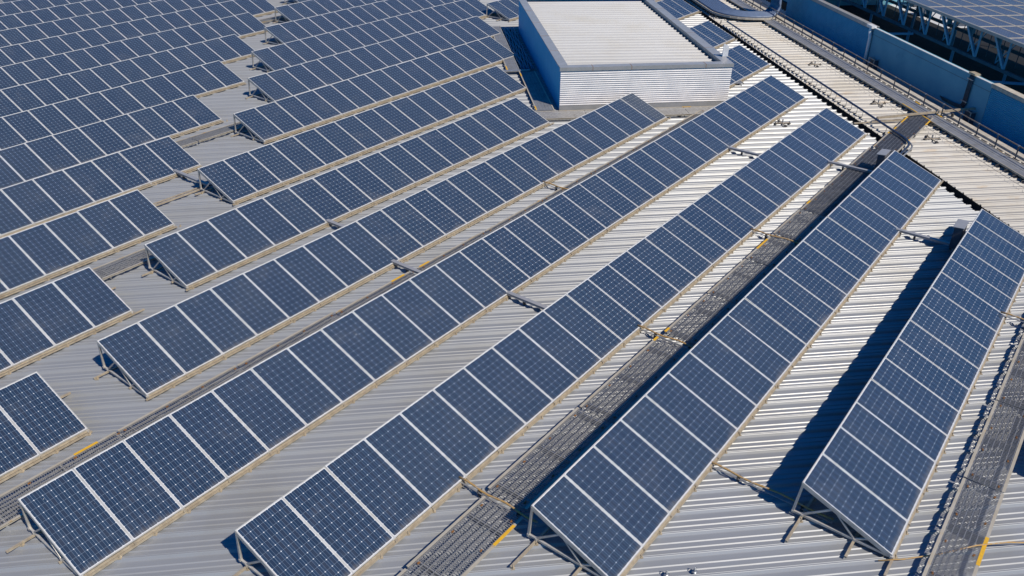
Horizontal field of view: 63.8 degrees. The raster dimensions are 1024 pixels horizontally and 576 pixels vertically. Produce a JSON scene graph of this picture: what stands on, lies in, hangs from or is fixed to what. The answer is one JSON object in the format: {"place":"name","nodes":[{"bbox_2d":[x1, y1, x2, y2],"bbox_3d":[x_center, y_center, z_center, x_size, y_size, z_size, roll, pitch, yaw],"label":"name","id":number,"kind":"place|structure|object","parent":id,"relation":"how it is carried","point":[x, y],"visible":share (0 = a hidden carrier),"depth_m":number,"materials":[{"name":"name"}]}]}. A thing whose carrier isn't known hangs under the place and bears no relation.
{"place":"outdoors","nodes":[
{"label":"outdoors","id":0,"kind":"place"},
{"bbox_2d":[0,0,1023,575],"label":"roof","id":1,"kind":"structure","parent":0,"point":[722,524],"depth_m":18.43,"materials":[{"name":"grey metal"}]},
{"bbox_2d":[0,0,16,2],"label":"solar panel row","id":2,"kind":"object","parent":1,"relation":"on","point":[3,1],"visible":0.02,"depth_m":53.69,"materials":[{"name":"glass"}]},
{"bbox_2d":[0,0,87,15],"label":"solar panel row","id":3,"kind":"object","parent":1,"relation":"on","point":[13,7],"visible":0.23,"depth_m":51.77,"materials":[{"name":"glass"}]},
{"bbox_2d":[0,371,92,482],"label":"solar panel row","id":4,"kind":"object","parent":1,"relation":"on","point":[38,417],"visible":1,"depth_m":17.16,"materials":[{"name":"glass"}]},
{"bbox_2d":[0,267,144,377],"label":"solar panel row","id":5,"kind":"object","parent":1,"relation":"on","point":[42,320],"visible":1,"depth_m":20.64,"materials":[{"name":"glass"}]},
{"bbox_2d":[0,0,157,30],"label":"solar panel row","id":6,"kind":"object","parent":1,"relation":"on","point":[27,18],"visible":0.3,"depth_m":50.00,"materials":[{"name":"glass"}]},
{"bbox_2d":[0,189,180,298],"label":"solar panel row","id":7,"kind":"object","parent":1,"relation":"on","point":[32,256],"visible":1,"depth_m":24.24,"materials":[{"name":"glass"}]},
{"bbox_2d":[0,136,202,237],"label":"solar panel row","id":8,"kind":"object","parent":1,"relation":"on","point":[38,200],"visible":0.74,"depth_m":27.77,"materials":[{"name":"glass"}]},
{"bbox_2d":[0,95,227,188],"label":"solar panel row","id":9,"kind":"object","parent":1,"relation":"on","point":[29,160],"visible":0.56,"depth_m":31.37,"materials":[{"name":"glass"}]},
{"bbox_2d":[0,0,229,46],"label":"solar panel row","id":10,"kind":"object","parent":1,"relation":"on","point":[19,35],"visible":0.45,"depth_m":48.06,"materials":[{"name":"glass"}]},
{"bbox_2d":[0,60,245,149],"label":"solar panel row","id":11,"kind":"object","parent":1,"relation":"on","point":[18,128],"visible":0.74,"depth_m":35.12,"materials":[{"name":"glass"}]},
{"bbox_2d":[92,248,156,279],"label":"walkway","id":12,"kind":"structure","parent":1,"relation":"on","point":[104,274],"depth_m":23.55,"materials":[{"name":"metal"}]},
{"bbox_2d":[0,34,254,116],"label":"solar panel row","id":13,"kind":"object","parent":1,"relation":"on","point":[64,87],"visible":0.75,"depth_m":38.75,"materials":[{"name":"glass"}]},
{"bbox_2d":[0,12,267,88],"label":"solar panel row","id":14,"kind":"object","parent":1,"relation":"on","point":[242,25],"visible":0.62,"depth_m":42.46,"materials":[{"name":"glass"}]},
{"bbox_2d":[0,0,277,66],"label":"solar panel row","id":15,"kind":"object","parent":1,"relation":"on","point":[36,49],"visible":0.63,"depth_m":45.99,"materials":[{"name":"glass"}]},
{"bbox_2d":[153,186,204,205],"bbox_3d":[-12.309,-2.431,26.642,0.250,0.050,5.300,22,37,31],"label":"base rail","id":16,"kind":"object","parent":1,"relation":"on","point":[175,197],"visible":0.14,"depth_m":27.76,"materials":[{"name":"beige metal"}]},
{"bbox_2d":[173,169,211,186],"bbox_3d":[-11.248,-3.813,28.907,2.200,0.202,0.140,22,37,31],"label":"cable channel","id":17,"kind":"object","parent":1,"relation":"on","point":[188,176],"visible":0.89,"depth_m":28.84,"materials":[{"name":"grey metal"}]},
{"bbox_2d":[175,122,244,147],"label":"walkway","id":18,"kind":"structure","parent":1,"relation":"on","point":[204,136],"depth_m":32.69,"materials":[{"name":"metal"}]},
{"bbox_2d":[259,15,283,22],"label":"walkway","id":19,"kind":"structure","parent":1,"relation":"on","point":[269,19],"depth_m":50.01,"materials":[{"name":"metal"}]},
{"bbox_2d":[282,0,306,4],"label":"solar panel row","id":20,"kind":"object","parent":1,"relation":"on","point":[294,1],"visible":0.2,"depth_m":53.87,"materials":[{"name":"glass"}]},
{"bbox_2d":[273,0,383,22],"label":"solar panel row","id":21,"kind":"object","parent":1,"relation":"on","point":[300,10],"visible":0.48,"depth_m":50.76,"materials":[{"name":"glass"}]},
{"bbox_2d":[326,219,344,228],"bbox_3d":[-5.063,-1.766,25.549,2.000,0.202,0.140,22,37,31],"label":"cable channel","id":22,"kind":"object","parent":1,"relation":"on","point":[336,224],"visible":0.38,"depth_m":25.78,"materials":[{"name":"grey metal"}]},
{"bbox_2d":[141,97,553,290],"bbox_3d":[-4.364,-4.003,28.681,1.930,0.867,17.870,22,37,31],"label":"solar panel row","id":23,"kind":"object","parent":1,"relation":"on","point":[197,253],"visible":1,"depth_m":26.79,"materials":[{"name":"glass"}]},
{"bbox_2d":[0,110,703,529],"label":"walkway","id":24,"kind":"structure","parent":1,"relation":"on","point":[188,396],"depth_m":19.44,"materials":[{"name":"metal"}]},
{"bbox_2d":[262,0,458,44],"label":"solar panel row","id":25,"kind":"object","parent":1,"relation":"on","point":[289,31],"visible":0.68,"depth_m":48.32,"materials":[{"name":"glass"}]},
{"bbox_2d":[195,66,526,205],"bbox_3d":[-4.984,-6.628,33.113,1.930,0.864,16.924,22,37,31],"label":"solar panel row","id":26,"kind":"object","parent":1,"relation":"on","point":[258,171],"visible":1,"depth_m":31.58,"materials":[{"name":"glass"}]},
{"bbox_2d":[246,16,500,101],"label":"solar panel row","id":27,"kind":"object","parent":1,"relation":"on","point":[275,85],"visible":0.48,"depth_m":40.90,"materials":[{"name":"glass"}]},
{"bbox_2d":[249,0,498,71],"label":"solar panel row","id":28,"kind":"object","parent":1,"relation":"on","point":[288,54],"visible":0.76,"depth_m":45.14,"materials":[{"name":"glass"}]},
{"bbox_2d":[231,36,519,143],"bbox_3d":[-5.425,-9.508,37.971,1.930,0.870,16.924,22,37,31],"label":"solar panel row","id":29,"kind":"object","parent":1,"relation":"on","point":[276,120],"visible":0.99,"depth_m":36.60,"materials":[{"name":"glass"}]},
{"bbox_2d":[93,93,670,400],"bbox_3d":[-1.488,-2.962,26.971,1.930,0.866,24.880,22,37,31],"label":"solar panel row","id":30,"kind":"object","parent":1,"relation":"on","point":[162,350],"visible":1,"depth_m":23.21,"materials":[{"name":"glass"}]},
{"bbox_2d":[5,75,807,575],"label":"solar panel row","id":31,"kind":"object","parent":1,"relation":"on","point":[93,515],"visible":1,"depth_m":18.90,"materials":[{"name":"glass"}]},
{"bbox_2d":[391,259,421,273],"bbox_3d":[-2.592,-0.377,23.242,2.200,0.202,0.140,22,37,31],"label":"cable channel","id":32,"kind":"object","parent":1,"relation":"on","point":[407,268],"visible":0.48,"depth_m":23.47,"materials":[{"name":"grey metal"}]},
{"bbox_2d":[459,476,537,525],"bbox_3d":[-0.285,4.086,15.735,1.905,0.201,0.140,22,37,31],"label":"cable conduit","id":33,"kind":"object","parent":1,"relation":"on","point":[480,494],"visible":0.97,"depth_m":15.69,"materials":[{"name":"metal"}]},
{"bbox_2d":[482,0,518,21],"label":"solar panel row","id":34,"kind":"object","parent":1,"relation":"on","point":[508,9],"visible":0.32,"depth_m":51.13,"materials":[{"name":"glass"}]},
{"bbox_2d":[492,26,519,69],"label":"walkway","id":35,"kind":"structure","parent":1,"relation":"on","point":[511,63],"depth_m":44.81,"materials":[{"name":"metal"}]},
{"bbox_2d":[503,69,529,71],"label":"cable channel","id":36,"kind":"object","parent":1,"relation":"on","point":[523,70],"visible":0.64,"depth_m":40.66,"materials":[{"name":"metal"}]},
{"bbox_2d":[502,27,536,71],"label":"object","id":37,"kind":"object","parent":1,"relation":"on","point":[520,46],"visible":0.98,"depth_m":44.27,"materials":[{"name":"metal"}]},
{"bbox_2d":[506,291,547,309],"bbox_3d":[0.704,0.513,21.793,2.100,0.202,0.140,22,37,31],"label":"cable channel","id":38,"kind":"object","parent":1,"relation":"on","point":[525,300],"visible":0.57,"depth_m":21.94,"materials":[{"name":"grey metal"}]},
{"bbox_2d":[519,71,553,110],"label":"walkway","id":39,"kind":"structure","parent":1,"relation":"on","point":[537,92],"depth_m":37.91,"materials":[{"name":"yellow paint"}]},
{"bbox_2d":[233,108,867,575],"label":"solar panel row","id":40,"kind":"object","parent":1,"relation":"on","point":[357,506],"visible":0.98,"depth_m":18.17,"materials":[{"name":"glass"}]},
{"bbox_2d":[543,181,567,189],"bbox_3d":[1.935,-3.337,28.336,2.204,0.191,0.140,22,37,31],"label":"cable conduit","id":41,"kind":"object","parent":1,"relation":"on","point":[556,187],"visible":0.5,"depth_m":28.60,"materials":[{"name":"metal"}]},
{"bbox_2d":[397,209,825,575],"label":"walkway","id":42,"kind":"structure","parent":1,"relation":"on","point":[605,428],"depth_m":18.08,"materials":[{"name":"metal"}]},
{"bbox_2d":[518,0,733,110],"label":"rooftop structure","id":43,"kind":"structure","parent":1,"relation":"on","point":[589,54],"depth_m":37.80,"materials":[{"name":"silver metal"}]},
{"bbox_2d":[535,106,788,119],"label":"walkway","id":44,"kind":"structure","parent":1,"relation":"on","point":[672,110],"depth_m":35.50,"materials":[{"name":"metal"}]},
{"bbox_2d":[637,325,692,348],"bbox_3d":[3.949,1.312,20.497,1.905,0.201,0.140,22,37,31],"label":"cable conduit","id":45,"kind":"object","parent":1,"relation":"on","point":[655,334],"visible":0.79,"depth_m":20.52,"materials":[{"name":"metal"}]},
{"bbox_2d":[656,0,701,19],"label":"solar panel row","id":46,"kind":"object","parent":1,"relation":"on","point":[678,9],"visible":0.39,"depth_m":52.09,"materials":[{"name":"glass"}]},
{"bbox_2d":[690,21,737,48],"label":"solar panel row","id":47,"kind":"object","parent":1,"relation":"on","point":[713,35],"visible":0.5,"depth_m":46.22,"materials":[{"name":"glass"}]},
{"bbox_2d":[510,150,943,575],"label":"solar panel row","id":48,"kind":"object","parent":1,"relation":"on","point":[611,501],"visible":1,"depth_m":18.13,"materials":[{"name":"glass"}]},
{"bbox_2d":[728,146,759,155],"bbox_3d":[9.197,-5.050,31.346,2.100,0.202,0.140,22,37,31],"label":"cable channel","id":49,"kind":"object","parent":1,"relation":"on","point":[742,151],"visible":0.57,"depth_m":31.50,"materials":[{"name":"grey metal"}]},
{"bbox_2d":[721,45,771,88],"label":"solar panel row","id":50,"kind":"object","parent":1,"relation":"on","point":[748,63],"visible":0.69,"depth_m":41.33,"materials":[{"name":"glass"}]},
{"bbox_2d":[709,461,833,522],"bbox_3d":[4.979,3.954,16.086,2.604,0.161,0.140,22,37,31],"label":"cable conduit","id":51,"kind":"object","parent":1,"relation":"on","point":[738,478],"visible":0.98,"depth_m":16.02,"materials":[{"name":"metal"}]},
{"bbox_2d":[750,228,798,244],"bbox_3d":[8.213,-1.486,25.292,1.905,0.211,0.140,22,37,31],"label":"cable conduit","id":52,"kind":"object","parent":1,"relation":"on","point":[766,236],"visible":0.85,"depth_m":25.40,"materials":[{"name":"metal"}]},
{"bbox_2d":[774,119,790,126],"bbox_3d":[11.401,-7.011,34.676,0.688,0.200,0.610,25,39,35],"label":"roof anchor","id":53,"kind":"object","parent":1,"relation":"on","point":[778,122],"visible":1,"depth_m":34.69,"materials":[{"name":"metal"}]},
{"bbox_2d":[801,147,891,216],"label":"walkway","id":54,"kind":"structure","parent":1,"relation":"on","point":[847,177],"depth_m":28.87,"materials":[{"name":"metal"}]},
{"bbox_2d":[828,160,872,173],"bbox_3d":[12.548,-4.297,30.089,2.000,0.242,0.140,22,37,31],"label":"cable channel","id":55,"kind":"object","parent":1,"relation":"on","point":[850,167],"visible":0.71,"depth_m":30.14,"materials":[{"name":"grey metal"}]},
{"bbox_2d":[874,149,890,169],"bbox_3d":[13.433,-4.560,29.952,0.320,0.850,0.680,22,37,31],"label":"inverter cabinet","id":56,"kind":"object","parent":1,"relation":"on","point":[883,154],"visible":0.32,"depth_m":29.68,"materials":[{"name":"metal"}]},
{"bbox_2d":[873,112,932,151],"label":"walkway","id":57,"kind":"structure","parent":1,"relation":"on","point":[909,128],"depth_m":33.42,"materials":[{"name":"metal"}]},
{"bbox_2d":[785,209,1023,575],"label":"solar panel row","id":58,"kind":"object","parent":1,"relation":"on","point":[871,472],"visible":1,"depth_m":17.92,"materials":[{"name":"glass"}]},
{"bbox_2d":[896,228,951,249],"bbox_3d":[12.883,-1.450,25.320,2.100,0.202,0.140,22,37,31],"label":"cable channel","id":59,"kind":"object","parent":1,"relation":"on","point":[914,234],"visible":0.81,"depth_m":25.38,"materials":[{"name":"grey metal"}]},
{"bbox_2d":[878,541,1023,560],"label":"cable","id":60,"kind":"object","parent":1,"relation":"on","point":[950,551],"visible":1,"depth_m":14.73,"materials":[{"name":"black rubber"}]},
{"bbox_2d":[948,219,969,251],"bbox_3d":[13.475,-1.572,24.898,0.320,0.850,0.680,22,37,31],"label":"inverter cabinet","id":61,"kind":"object","parent":1,"relation":"on","point":[960,227],"visible":0.84,"depth_m":24.67,"materials":[{"name":"metal"}]},
{"bbox_2d":[922,334,1023,575],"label":"walkway","id":62,"kind":"structure","parent":1,"relation":"on","point":[967,533],"depth_m":16.19,"materials":[{"name":"metal"}]},
{"bbox_2d":[1000,311,1023,327],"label":"cable conduit","id":63,"kind":"object","parent":1,"relation":"on","point":[1013,316],"visible":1,"depth_m":21.37,"materials":[{"name":"metal"}]},
{"label":"ground","id":64,"kind":"structure","parent":0,"visible":0},
{"bbox_2d":[743,0,1023,163],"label":"roof kerb","id":65,"kind":"structure","parent":64,"relation":"on","point":[988,138],"depth_m":38.51,"materials":[{"name":"grey metal"}]},
{"bbox_2d":[752,0,1023,153],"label":"side building","id":66,"kind":"structure","parent":64,"relation":"on","point":[923,64],"depth_m":41.74,"materials":[{"name":"paint"}]},
{"bbox_2d":[863,24,876,64],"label":"downpipe","id":67,"kind":"object","parent":66,"relation":"attached to","point":[871,26],"visible":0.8,"depth_m":43.41,"materials":[{"name":"metal"}]},
{"bbox_2d":[867,57,878,69],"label":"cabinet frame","id":68,"kind":"object","parent":66,"relation":"attached to","point":[874,61],"visible":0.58,"depth_m":43.05,"materials":[{"name":"metal"}]},
{"bbox_2d":[890,32,912,34],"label":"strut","id":69,"kind":"object","parent":66,"relation":"on","point":[906,33],"visible":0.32,"depth_m":42.56,"materials":[{"name":"blue metal"}]},
{"bbox_2d":[837,0,1023,84],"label":"solar canopy","id":70,"kind":"object","parent":66,"relation":"on","point":[1000,20],"visible":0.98,"depth_m":39.90,"materials":[{"name":"blue metal"}]},
{"bbox_2d":[940,71,981,107],"bbox_3d":[19.996,-8.973,36.709,0.402,1.679,1.916,-3,31,-6],"label":"conduit bundle","id":71,"kind":"object","parent":66,"relation":"attached to","point":[968,88],"visible":0.98,"depth_m":36.08,"materials":[{"name":"metal"}]},
{"bbox_2d":[961,110,977,124],"bbox_3d":[19.911,-6.933,36.247,0.315,1.838,0.610,-3,31,-6],"label":"cabinet frame","id":72,"kind":"object","parent":66,"relation":"attached to","point":[969,114],"visible":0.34,"depth_m":35.81,"materials":[{"name":"metal"}]},
{"bbox_2d":[989,80,1023,84],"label":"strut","id":73,"kind":"object","parent":66,"relation":"on","point":[1011,83],"visible":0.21,"depth_m":35.14,"materials":[{"name":"blue metal"}]},
{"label":"roof deck","id":74,"kind":"structure","parent":64,"relation":"on","visible":0},
{"bbox_2d":[684,0,1019,232],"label":"gutter","id":75,"kind":"object","parent":74,"relation":"on","point":[966,200],"visible":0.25,"depth_m":36.96,"materials":[{"name":"black metal"}]},
{"bbox_2d":[686,0,1023,235],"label":"side roof","id":76,"kind":"structure","parent":74,"relation":"on","point":[988,188],"depth_m":34.36,"materials":[{"name":"white metal"}]},
{"bbox_2d":[691,0,781,22],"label":"cable tray","id":77,"kind":"object","parent":76,"relation":"on","point":[718,8],"visible":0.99,"depth_m":51.54,"materials":[{"name":"grey metal"}]},
{"bbox_2d":[808,61,821,66],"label":"roof anchor","id":78,"kind":"object","parent":76,"relation":"on","point":[812,63],"visible":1,"depth_m":42.54,"materials":[{"name":"metal"}]},
{"bbox_2d":[726,21,912,155],"bbox_3d":[14.392,-10.326,40.251,1.738,0.298,22.573,-1,31,-3],"label":"steel pipe","id":79,"kind":"object","parent":76,"relation":"on","point":[865,112],"visible":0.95,"depth_m":38.12,"materials":[{"name":"grey metal"}]},
{"bbox_2d":[729,0,1023,183],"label":"plank walkway","id":80,"kind":"structure","parent":76,"relation":"on","point":[1007,162],"depth_m":37.30,"materials":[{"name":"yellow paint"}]},
{"bbox_2d":[870,100,885,106],"bbox_3d":[16.509,-8.383,37.084,0.688,0.200,0.610,25,39,35],"label":"roof anchor","id":81,"kind":"object","parent":76,"relation":"on","point":[872,103],"visible":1,"depth_m":37.08,"materials":[{"name":"metal"}]},
{"bbox_2d":[763,26,1023,187],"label":"safety line","id":82,"kind":"object","parent":81,"relation":"attached to","point":[900,111],"visible":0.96,"depth_m":36.73,"materials":[{"name":"grey metal"}]},
{"bbox_2d":[745,0,1023,158],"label":"handrail","id":83,"kind":"object","parent":76,"relation":"on","point":[979,124],"visible":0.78,"depth_m":38.00,"materials":[{"name":"metal"}]},
{"bbox_2d":[853,107,975,123],"bbox_3d":[17.245,-7.375,35.218,5.789,0.360,0.329,-5,31,-9],"label":"cable duct","id":84,"kind":"object","parent":76,"relation":"on","point":[922,113],"visible":0.81,"depth_m":35.17,"materials":[{"name":"grey metal"}]},
{"bbox_2d":[923,134,940,142],"bbox_3d":[16.946,-6.074,33.187,0.688,0.200,0.610,25,39,35],"label":"roof anchor","id":85,"kind":"object","parent":76,"relation":"on","point":[931,138],"visible":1,"depth_m":33.19,"materials":[{"name":"metal"}]}
]}

